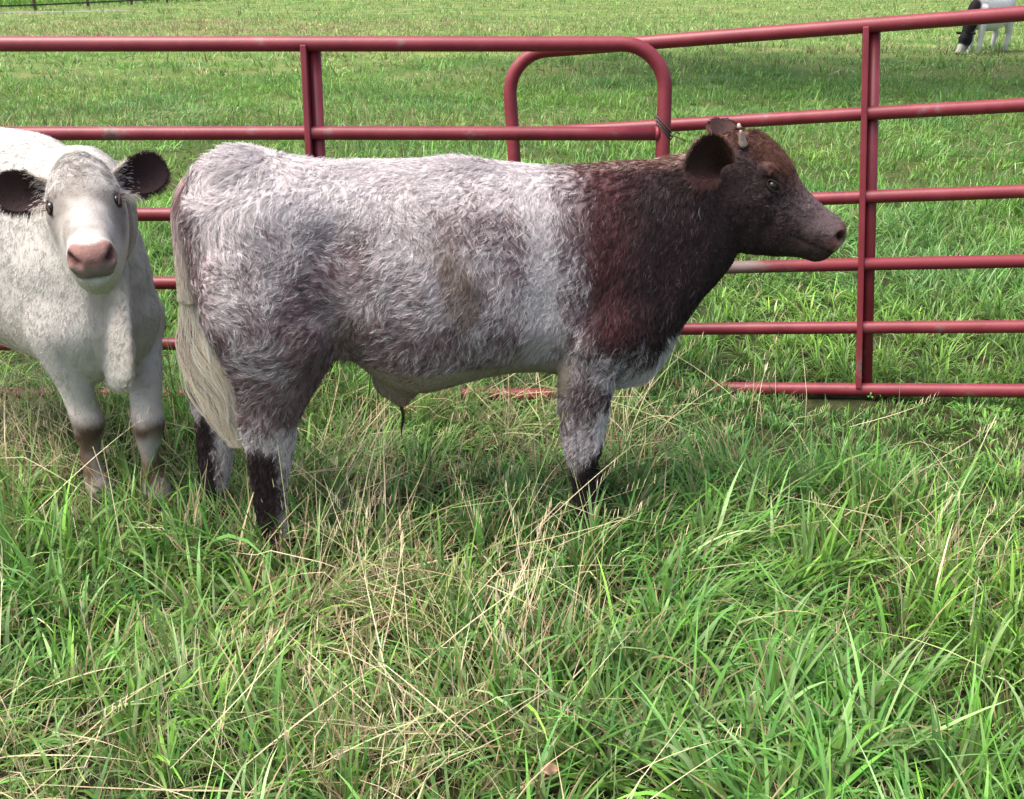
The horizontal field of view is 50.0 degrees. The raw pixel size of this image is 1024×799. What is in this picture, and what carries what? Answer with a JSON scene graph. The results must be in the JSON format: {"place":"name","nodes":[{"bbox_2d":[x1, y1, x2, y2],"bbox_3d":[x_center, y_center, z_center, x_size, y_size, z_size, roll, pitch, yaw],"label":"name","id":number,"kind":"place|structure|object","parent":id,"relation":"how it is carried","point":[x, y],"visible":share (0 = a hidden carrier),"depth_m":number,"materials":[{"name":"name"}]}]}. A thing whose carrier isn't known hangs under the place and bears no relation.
{"place":"outdoors","nodes":[
{"label":"outdoors","id":0,"kind":"place"},
{"bbox_2d":[0,10,125,12],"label":"path","id":1,"kind":"structure","parent":0,"point":[65,11],"depth_m":60.75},
{"bbox_2d":[0,0,1023,798],"bbox_3d":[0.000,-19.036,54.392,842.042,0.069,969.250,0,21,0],"label":"ground","id":2,"kind":"structure","parent":0,"point":[840,402],"depth_m":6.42,"materials":[{"name":"green plant"}]},
{"bbox_2d":[0,126,176,517],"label":"calf","id":3,"kind":"object","parent":2,"relation":"on","point":[82,310],"visible":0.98,"depth_m":3.23},
{"bbox_2d":[0,0,199,10],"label":"fence","id":4,"kind":"object","parent":2,"relation":"on","point":[34,4],"visible":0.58,"depth_m":66.90,"materials":[{"name":"brown paint"}]},
{"bbox_2d":[0,0,213,8],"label":"crop","id":5,"kind":"object","parent":2,"relation":"on","point":[12,2],"visible":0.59,"depth_m":73.36,"materials":[{"name":"green plant"}]},
{"bbox_2d":[0,36,671,400],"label":"gate panel","id":6,"kind":"structure","parent":2,"relation":"on","point":[314,132],"depth_m":4.11,"materials":[{"name":"red paint"}]},
{"bbox_2d":[655,114,685,140],"bbox_3d":[0.595,-1.031,4.159,0.114,0.100,0.067,-8,22,-20],"label":"wire tie","id":7,"kind":"object","parent":6,"relation":"attached to","point":[671,136],"visible":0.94,"depth_m":4.13,"materials":[{"name":"grey metal"}]},
{"bbox_2d":[170,117,846,559],"bbox_3d":[0.000,-0.190,3.312,1.974,1.223,0.518,-3,21,-8],"label":"steer","id":8,"kind":"object","parent":2,"relation":"on","point":[406,281],"visible":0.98,"depth_m":3.06,"materials":[{"name":"white"}]},
{"bbox_2d":[0,272,1023,798],"bbox_3d":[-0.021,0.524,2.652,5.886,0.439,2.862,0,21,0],"label":"grass","id":9,"kind":"structure","parent":2,"relation":"on","point":[792,670],"depth_m":2.80,"materials":[{"name":"green plant"}]},
{"bbox_2d":[540,762,557,775],"bbox_3d":[0.076,0.744,2.210,0.045,0.026,0.015,8,-24,-32],"label":"dead leaf","id":10,"kind":"object","parent":9,"relation":"on","point":[550,769],"visible":0.92,"depth_m":2.21,"materials":[{"name":"beige plant"}]},
{"bbox_2d":[0,310,1023,798],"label":"dry grass","id":11,"kind":"structure","parent":2,"relation":"on","point":[338,578],"depth_m":2.85,"materials":[{"name":"beige plant"}]},
{"bbox_2d":[0,331,1023,494],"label":"grass","id":12,"kind":"structure","parent":2,"relation":"on","point":[342,384],"depth_m":4.21,"materials":[{"name":"green plant"}]},
{"bbox_2d":[504,5,1023,397],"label":"gate panel","id":13,"kind":"structure","parent":2,"relation":"on","point":[869,114],"depth_m":4.29,"materials":[{"name":"red paint"}]},
{"bbox_2d":[955,0,1016,54],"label":"cow","id":14,"kind":"object","parent":2,"relation":"on","point":[966,36],"visible":0.59,"depth_m":25.71},
{"bbox_2d":[0,68,1023,191],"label":"grass","id":15,"kind":"structure","parent":0,"point":[608,100],"depth_m":14.30,"materials":[{"name":"green plant"}]},
{"bbox_2d":[0,11,1023,79],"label":"grass","id":16,"kind":"structure","parent":0,"point":[222,19],"depth_m":30.64,"materials":[{"name":"green plant"}]},
{"bbox_2d":[0,0,1023,16],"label":"grass","id":17,"kind":"structure","parent":0,"point":[834,10],"depth_m":68.59,"materials":[{"name":"green plant"}]}
]}

